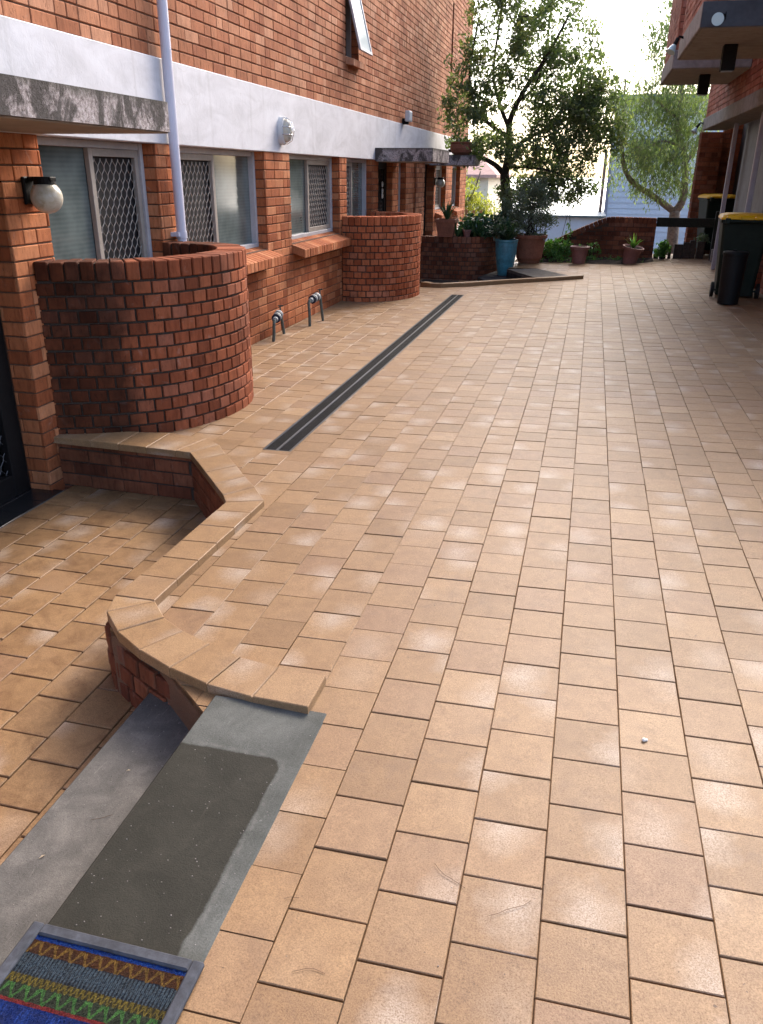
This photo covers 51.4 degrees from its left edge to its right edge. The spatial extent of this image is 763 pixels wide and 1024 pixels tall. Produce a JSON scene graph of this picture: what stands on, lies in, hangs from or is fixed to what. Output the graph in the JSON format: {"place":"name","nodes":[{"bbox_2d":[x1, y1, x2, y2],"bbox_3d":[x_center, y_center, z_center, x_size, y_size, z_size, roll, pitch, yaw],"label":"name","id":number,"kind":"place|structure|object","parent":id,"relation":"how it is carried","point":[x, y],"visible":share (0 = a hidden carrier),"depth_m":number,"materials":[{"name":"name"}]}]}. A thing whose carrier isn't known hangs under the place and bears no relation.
{"place":"outdoors","nodes":[
{"label":"outdoors","id":0,"kind":"place"},
{"bbox_2d":[0,279,476,864],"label":"sunken paving","id":1,"kind":"structure","parent":0,"point":[74,559],"depth_m":3.60,"materials":[{"name":"tile"}]},
{"bbox_2d":[0,693,188,965],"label":"cement step","id":2,"kind":"object","parent":1,"relation":"on","point":[67,846],"visible":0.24,"depth_m":2.33,"materials":[{"name":"grey concrete"}]},
{"bbox_2d":[420,279,458,282],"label":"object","id":3,"kind":"object","parent":1,"relation":"on","point":[440,281],"visible":0.54,"depth_m":15.23,"materials":[{"name":"grey concrete"}]},
{"bbox_2d":[477,271,507,280],"bbox_3d":[2.196,-4.093,14.346,0.796,0.170,3.066,0,23,-1],"label":"cement step","id":4,"kind":"object","parent":1,"relation":"on","point":[492,276],"visible":0.17,"depth_m":14.76,"materials":[{"name":"grey concrete"}]},
{"bbox_2d":[487,216,524,275],"bbox_3d":[2.340,-5.011,14.895,0.868,1.092,0.917,6,24,13],"label":"potted plant","id":5,"kind":"object","parent":4,"relation":"on","point":[506,247],"visible":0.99,"depth_m":14.76,"materials":[{"name":"green plant"}]},
{"bbox_2d":[420,275,583,287],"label":"kerb","id":6,"kind":"structure","parent":1,"relation":"on","point":[486,282],"depth_m":12.57,"materials":[{"name":"concrete"}]},
{"bbox_2d":[506,268,566,278],"bbox_3d":[2.783,-4.034,13.962,0.696,0.354,1.790,-5,24,-12],"label":"cement step","id":7,"kind":"object","parent":1,"relation":"on","point":[522,273],"visible":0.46,"depth_m":14.07,"materials":[{"name":"grey concrete"}]},
{"bbox_2d":[110,254,762,1023],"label":"paving","id":8,"kind":"structure","parent":0,"point":[400,494],"depth_m":2.85,"materials":[{"name":"tile"}]},
{"bbox_2d":[33,241,253,433],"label":"curved wall","id":9,"kind":"structure","parent":8,"relation":"on","point":[155,344],"depth_m":5.09,"materials":[{"name":"brick"}]},
{"bbox_2d":[272,305,285,341],"bbox_3d":[-1.089,-1.977,8.336,0.094,0.333,0.462,2,23,3],"label":"gas pipe","id":10,"kind":"object","parent":8,"relation":"on","point":[277,316],"visible":0.94,"depth_m":8.23,"materials":[{"name":"grey metal"}]},
{"bbox_2d":[307,289,323,325],"bbox_3d":[-0.767,-2.353,9.149,0.094,0.392,0.433,7,24,16],"label":"gas pipe","id":11,"kind":"object","parent":8,"relation":"on","point":[314,298],"visible":0.96,"depth_m":9.05,"materials":[{"name":"grey metal"}]},
{"bbox_2d":[263,295,463,451],"bbox_3d":[0.222,-1.675,8.278,0.184,0.200,7.304,6,24,13],"label":"drain grate","id":12,"kind":"object","parent":8,"relation":"in","point":[295,434],"visible":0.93,"depth_m":6.47,"materials":[{"name":"black metal"}]},
{"bbox_2d":[9,336,746,966],"bbox_3d":[1.637,-0.284,4.852,3.775,0.260,8.077,6,24,13],"label":"grit","id":13,"kind":"object","parent":8,"relation":"on","point":[173,822],"visible":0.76,"depth_m":2.12,"materials":[{"name":"grey gravel"}]},
{"bbox_2d":[342,211,421,301],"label":"curved wall","id":14,"kind":"structure","parent":8,"relation":"on","point":[381,257],"depth_m":10.69,"materials":[{"name":"red brick"}]},
{"bbox_2d":[496,173,559,263],"bbox_3d":[2.816,-5.677,15.368,1.246,1.622,1.019,6,24,13],"label":"potted plant","id":15,"kind":"object","parent":8,"relation":"on","point":[530,245],"visible":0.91,"depth_m":15.23,"materials":[{"name":"green plant"}]},
{"bbox_2d":[570,244,589,263],"bbox_3d":[3.821,-4.992,15.318,0.380,0.368,0.380,6,24,13],"label":"potted plant","id":16,"kind":"object","parent":8,"relation":"on","point":[579,253],"visible":1,"depth_m":15.23,"materials":[{"name":"brown plant"}]},
{"bbox_2d":[653,239,672,258],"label":"leafy shrub","id":17,"kind":"object","parent":8,"relation":"on","point":[663,249],"visible":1,"depth_m":15.75,"materials":[{"name":"green plant"}]},
{"bbox_2d":[672,244,682,258],"bbox_3d":[5.961,-5.211,15.976,0.160,0.340,0.120,6,21,13],"label":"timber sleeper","id":18,"kind":"object","parent":8,"relation":"on","point":[677,251],"visible":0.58,"depth_m":15.91,"materials":[{"name":"brown wood"}]},
{"bbox_2d":[681,242,690,258],"bbox_3d":[6.111,-5.215,15.935,0.130,0.380,0.120,6,21,13],"label":"timber sleeper","id":19,"kind":"object","parent":8,"relation":"on","point":[686,250],"visible":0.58,"depth_m":15.87,"materials":[{"name":"brown wood"}]},
{"bbox_2d":[656,211,719,260],"bbox_3d":[5.937,-5.314,15.354,1.215,0.950,0.370,6,24,13],"label":"timber rail","id":20,"kind":"object","parent":8,"relation":"on","point":[690,222],"visible":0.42,"depth_m":15.36,"materials":[{"name":"black wood"}]},
{"bbox_2d":[689,240,695,258],"bbox_3d":[6.225,-5.223,15.902,0.100,0.420,0.120,4,21,14],"label":"timber sleeper","id":21,"kind":"object","parent":8,"relation":"on","point":[692,249],"visible":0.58,"depth_m":15.84,"materials":[{"name":"brown wood"}]},
{"bbox_2d":[695,241,705,258],"bbox_3d":[6.364,-5.194,15.867,0.140,0.400,0.120,8,24,12],"label":"timber sleeper","id":22,"kind":"object","parent":8,"relation":"on","point":[700,248],"visible":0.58,"depth_m":15.80,"materials":[{"name":"brown wood"}]},
{"bbox_2d":[694,232,710,243],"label":"leafy shrub","id":23,"kind":"object","parent":22,"relation":"on","point":[701,237],"visible":0.99,"depth_m":15.77,"materials":[{"name":"green plant"}]},
{"bbox_2d":[660,0,762,293],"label":"brick block","id":24,"kind":"structure","parent":8,"relation":"on","point":[729,159],"depth_m":11.62,"materials":[{"name":"brick"}]},
{"bbox_2d":[666,35,683,54],"bbox_3d":[3.632,-5.758,9.772,0.229,0.230,0.114,-3,23,-9],"label":"spotlight","id":25,"kind":"object","parent":24,"relation":"attached to","point":[671,50],"visible":0.97,"depth_m":9.76,"materials":[{"name":"black paint"}]},
{"bbox_2d":[691,121,703,133],"bbox_3d":[6.060,-7.369,15.213,0.237,0.225,0.114,-1,23,-3],"label":"spotlight","id":26,"kind":"object","parent":24,"relation":"attached to","point":[693,130],"visible":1,"depth_m":15.20,"materials":[{"name":"black paint"}]},
{"bbox_2d":[696,74,710,95],"bbox_3d":[4.787,-6.346,11.798,0.150,0.272,0.150,6,24,13],"label":"ceiling light","id":27,"kind":"object","parent":24,"relation":"hanging from","point":[703,84],"visible":1,"depth_m":11.74,"materials":[{"name":"black paint"}]},
{"bbox_2d":[712,12,726,25],"bbox_3d":[3.385,-4.944,7.956,0.116,0.147,0.258,11,25,23],"label":"spotlight","id":28,"kind":"object","parent":24,"relation":"attached to","point":[717,18],"visible":1,"depth_m":7.87,"materials":[{"name":"black paint"}]},
{"bbox_2d":[719,44,737,72],"bbox_3d":[3.994,-5.219,9.132,0.150,0.272,0.150,6,24,13],"label":"ceiling light","id":29,"kind":"object","parent":24,"relation":"hanging from","point":[728,58],"visible":1,"depth_m":9.07,"materials":[{"name":"black paint"}]},
{"bbox_2d":[709,249,713,261],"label":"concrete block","id":30,"kind":"structure","parent":8,"relation":"on","point":[711,255],"depth_m":15.14,"materials":[{"name":"grey concrete"}]},
{"bbox_2d":[696,194,735,249],"bbox_3d":[6.726,-5.831,15.991,0.640,1.075,0.760,2,23,3],"label":"wheelie bin","id":31,"kind":"object","parent":8,"relation":"on","point":[709,205],"visible":0.33,"depth_m":15.69,"materials":[{"name":"black plastic"}]},
{"bbox_2d":[717,250,748,304],"bbox_3d":[4.477,-3.001,10.142,0.312,0.664,0.312,6,24,13],"label":"slim bin","id":32,"kind":"object","parent":8,"relation":"on","point":[734,262],"visible":1,"depth_m":10.04,"materials":[{"name":"black plastic"}]},
{"bbox_2d":[709,212,762,298],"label":"wheelie bin","id":33,"kind":"object","parent":8,"relation":"on","point":[740,231],"visible":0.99,"depth_m":10.46,"materials":[{"name":"green plastic"}]},
{"bbox_2d":[501,177,606,210],"bbox_3d":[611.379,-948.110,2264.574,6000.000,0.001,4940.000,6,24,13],"label":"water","id":34,"kind":"structure","parent":0,"point":[590,203],"depth_m":322.96,"materials":[{"name":"white"}]},
{"bbox_2d":[468,0,710,177],"label":"sky","id":35,"kind":"structure","parent":0,"point":[621,19],"materials":[{"name":"white"}]},
{"bbox_2d":[539,257,652,263],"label":"garden soil","id":36,"kind":"structure","parent":0,"point":[608,261],"depth_m":15.49,"materials":[{"name":"brown soil"}]},
{"bbox_2d":[543,237,572,258],"bbox_3d":[3.485,-5.260,15.880,0.682,0.487,0.546,6,24,13],"label":"leafy shrub","id":37,"kind":"object","parent":36,"relation":"on","point":[551,246],"visible":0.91,"depth_m":15.76,"materials":[{"name":"green plant"}]},
{"bbox_2d":[541,252,644,262],"bbox_3d":[4.144,-4.986,15.633,2.143,0.244,0.610,6,24,13],"label":"ground cover","id":38,"kind":"object","parent":36,"relation":"on","point":[618,257],"visible":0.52,"depth_m":15.61,"materials":[{"name":"green plant"}]},
{"bbox_2d":[587,242,600,259],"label":"leafy shrub","id":39,"kind":"object","parent":36,"relation":"on","point":[591,250],"visible":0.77,"depth_m":15.52,"materials":[{"name":"green plant"}]},
{"bbox_2d":[542,216,656,257],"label":"garden wall","id":40,"kind":"structure","parent":36,"relation":"on","point":[609,235],"depth_m":15.73,"materials":[{"name":"brick"}]},
{"bbox_2d":[562,203,572,240],"bbox_3d":[3.721,-5.732,15.945,0.270,0.921,0.378,6,24,13],"label":"climbing plant","id":41,"kind":"object","parent":40,"relation":"attached to","point":[568,224],"visible":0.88,"depth_m":15.90,"materials":[{"name":"green plant"}]},
{"bbox_2d":[622,234,643,263],"bbox_3d":[4.802,-5.013,15.136,0.456,0.625,0.422,6,24,13],"label":"potted plant","id":42,"kind":"object","parent":36,"relation":"on","point":[632,252],"visible":0.92,"depth_m":15.10,"materials":[{"name":"green plant"}]},
{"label":"ground","id":43,"kind":"structure","parent":0,"visible":0},
{"bbox_2d":[48,695,326,961],"bbox_3d":[-0.741,1.397,1.218,0.385,0.402,3.162,6,24,13],"label":"cement step","id":44,"kind":"object","parent":43,"relation":"on","point":[253,751],"visible":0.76,"depth_m":2.04,"materials":[{"name":"grey concrete"}]},
{"bbox_2d":[0,921,203,1023],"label":"doormat","id":45,"kind":"object","parent":44,"relation":"on","point":[51,974],"visible":1,"depth_m":1.66,"materials":[{"name":"multicoloured fabric"}]},
{"bbox_2d":[0,0,479,503],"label":"apartment building","id":46,"kind":"structure","parent":43,"relation":"on","point":[142,128],"depth_m":6.80,"materials":[{"name":"orange brick"}]},
{"bbox_2d":[0,320,29,503],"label":"security door","id":47,"kind":"structure","parent":46,"relation":"in","point":[14,480],"depth_m":4.93,"materials":[{"name":"black paint"}]},
{"bbox_2d":[0,487,62,528],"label":"threshold tiles","id":48,"kind":"object","parent":46,"relation":"on","point":[19,505],"visible":0.65,"depth_m":4.92,"materials":[{"name":"black tile"}]},
{"bbox_2d":[20,177,62,213],"bbox_3d":[-1.956,-1.837,4.603,0.209,0.200,0.180,6,24,13],"label":"globe lamp","id":49,"kind":"object","parent":46,"relation":"attached to","point":[43,194],"visible":1,"depth_m":4.55,"materials":[{"name":"white glass"}]},
{"bbox_2d":[37,136,152,259],"bbox_3d":[-1.993,-2.072,5.470,0.082,0.893,1.376,6,24,13],"label":"window","id":50,"kind":"structure","parent":46,"relation":"in","point":[103,214],"depth_m":5.52,"materials":[{"name":"clear glass"}]},
{"bbox_2d":[179,147,258,248],"bbox_3d":[-1.520,-2.811,7.217,0.082,0.893,1.806,6,24,13],"label":"window","id":51,"kind":"structure","parent":46,"relation":"in","point":[219,186],"depth_m":7.32,"materials":[{"name":"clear glass"}]},
{"bbox_2d":[277,116,293,144],"bbox_3d":[-0.968,-3.902,8.122,0.138,0.270,0.190,6,24,13],"label":"bulkhead lamp","id":52,"kind":"object","parent":46,"relation":"attached to","point":[284,129],"visible":1,"depth_m":8.07,"materials":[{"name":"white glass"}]},
{"bbox_2d":[288,154,332,238],"bbox_3d":[-0.904,-3.776,9.496,0.082,0.893,1.846,6,24,13],"label":"window","id":53,"kind":"structure","parent":46,"relation":"in","point":[310,187],"depth_m":9.63,"materials":[{"name":"clear glass"}]},
{"bbox_2d":[346,158,365,215],"bbox_3d":[-0.435,-4.510,11.229,0.082,0.893,1.386,6,24,13],"label":"window","id":54,"kind":"structure","parent":46,"relation":"in","point":[355,168],"depth_m":11.50,"materials":[{"name":"grey glass"}]},
{"bbox_2d":[346,0,372,57],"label":"window","id":55,"kind":"structure","parent":46,"relation":"in","point":[354,7],"depth_m":10.17,"materials":[{"name":"white glass"}]},
{"bbox_2d":[377,162,386,211],"bbox_3d":[-0.095,-4.522,12.799,0.121,2.092,0.946,6,24,13],"label":"security door","id":56,"kind":"structure","parent":46,"relation":"in","point":[382,166],"depth_m":12.80,"materials":[{"name":"black paint"}]},
{"bbox_2d":[397,163,400,211],"bbox_3d":[0.214,-5.525,13.628,0.082,0.893,0.596,6,24,13],"label":"window","id":57,"kind":"structure","parent":46,"relation":"in","point":[398,205],"depth_m":13.85,"materials":[{"name":"grey glass"}]},
{"bbox_2d":[402,110,411,124],"bbox_3d":[0.417,-6.501,13.082,0.146,0.200,0.220,6,24,13],"label":"flood light","id":58,"kind":"object","parent":46,"relation":"on","point":[407,119],"visible":1,"depth_m":13.00,"materials":[{"name":"white plastic"}]},
{"bbox_2d":[423,164,426,235],"bbox_3d":[0.764,-5.916,16.090,0.060,2.092,0.996,6,24,13],"label":"security door","id":59,"kind":"structure","parent":46,"relation":"in","point":[424,206],"depth_m":16.30,"materials":[{"name":"black paint"}]},
{"bbox_2d":[435,166,441,209],"bbox_3d":[1.130,-6.959,17.015,0.082,0.893,1.216,6,24,13],"label":"window","id":60,"kind":"structure","parent":46,"relation":"in","point":[438,168],"depth_m":17.39,"materials":[{"name":"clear glass"}]},
{"bbox_2d":[434,177,444,187],"bbox_3d":[1.196,-6.752,16.268,0.209,0.200,0.180,6,24,13],"label":"globe lamp","id":61,"kind":"object","parent":46,"relation":"attached to","point":[440,182],"visible":1,"depth_m":16.21,"materials":[{"name":"white glass"}]},
{"bbox_2d":[451,166,455,205],"bbox_3d":[1.623,-7.730,18.838,0.082,0.893,1.196,6,24,13],"label":"window","id":62,"kind":"structure","parent":46,"relation":"in","point":[453,185],"depth_m":19.29,"materials":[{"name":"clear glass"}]},
{"bbox_2d":[450,142,471,154],"bbox_3d":[1.558,-7.115,15.535,0.430,0.235,0.430,6,24,13],"label":"bowl pot","id":63,"kind":"object","parent":46,"relation":"on","point":[457,148],"visible":0.87,"depth_m":15.38,"materials":[{"name":"ceramic"}]},
{"bbox_2d":[465,209,481,216],"bbox_3d":[1.693,-7.359,22.429,2.550,2.398,0.070,6,24,13],"label":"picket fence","id":64,"kind":"object","parent":43,"relation":"on","point":[466,211],"visible":0.07,"depth_m":21.81,"materials":[{"name":"wood"}]},
{"bbox_2d":[464,168,501,220],"bbox_3d":[2.317,-7.896,23.446,2.359,4.404,1.681,6,24,13],"label":"golden tree","id":65,"kind":"object","parent":43,"relation":"on","point":[479,205],"visible":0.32,"depth_m":22.80,"materials":[{"name":"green plant"}]},
{"bbox_2d":[464,150,511,216],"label":"cream house","id":66,"kind":"structure","parent":43,"relation":"on","point":[489,178],"depth_m":35.26,"materials":[{"name":"beige paint"}]},
{"bbox_2d":[514,210,605,245],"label":"pale house","id":67,"kind":"structure","parent":43,"relation":"on","point":[579,218],"depth_m":24.91,"materials":[{"name":"white"}]},
{"bbox_2d":[595,0,718,253],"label":"gum tree","id":68,"kind":"object","parent":43,"relation":"on","point":[666,104],"visible":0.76,"depth_m":17.86,"materials":[{"name":"green plant"}]},
{"bbox_2d":[598,93,722,253],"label":"weatherboard house","id":69,"kind":"structure","parent":43,"relation":"on","point":[622,205],"depth_m":26.76,"materials":[{"name":"grey paint"}]},
{"bbox_2d":[629,138,680,161],"bbox_3d":[8.968,-11.884,26.064,1.650,0.700,0.043,6,24,13],"label":"window","id":70,"kind":"structure","parent":69,"relation":"in","point":[631,138],"depth_m":25.98,"materials":[{"name":"teal"}]},
{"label":"sunken paving bed","id":71,"kind":"structure","parent":0,"visible":0},
{"bbox_2d":[53,431,325,713],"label":"garden edge wall","id":72,"kind":"structure","parent":71,"relation":"on","point":[211,480],"depth_m":3.44,"materials":[{"name":"ceramic"}]},
{"bbox_2d":[420,235,497,280],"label":"curved wall","id":73,"kind":"structure","parent":71,"relation":"on","point":[458,258],"depth_m":15.46,"materials":[{"name":"brick"}]},
{"bbox_2d":[435,198,458,236],"bbox_3d":[1.295,-5.663,15.225,0.480,0.714,0.535,6,24,13],"label":"potted plant","id":74,"kind":"object","parent":73,"relation":"on","point":[445,226],"visible":1,"depth_m":15.16,"materials":[{"name":"green plant"}]},
{"bbox_2d":[463,230,470,236],"bbox_3d":[1.641,-5.358,15.261,0.170,0.130,0.170,6,24,13],"label":"pot","id":75,"kind":"object","parent":73,"relation":"on","point":[466,233],"visible":1,"depth_m":15.21,"materials":[{"name":"ceramic"}]},
{"bbox_2d":[455,211,517,240],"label":"strappy plants","id":76,"kind":"object","parent":73,"relation":"on","point":[478,225],"visible":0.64,"depth_m":15.38,"materials":[{"name":"green plant"}]},
{"bbox_2d":[437,0,639,237],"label":"shade tree","id":77,"kind":"object","parent":71,"relation":"on","point":[582,106],"visible":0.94,"depth_m":15.24,"materials":[{"name":"green plant"}]}
]}

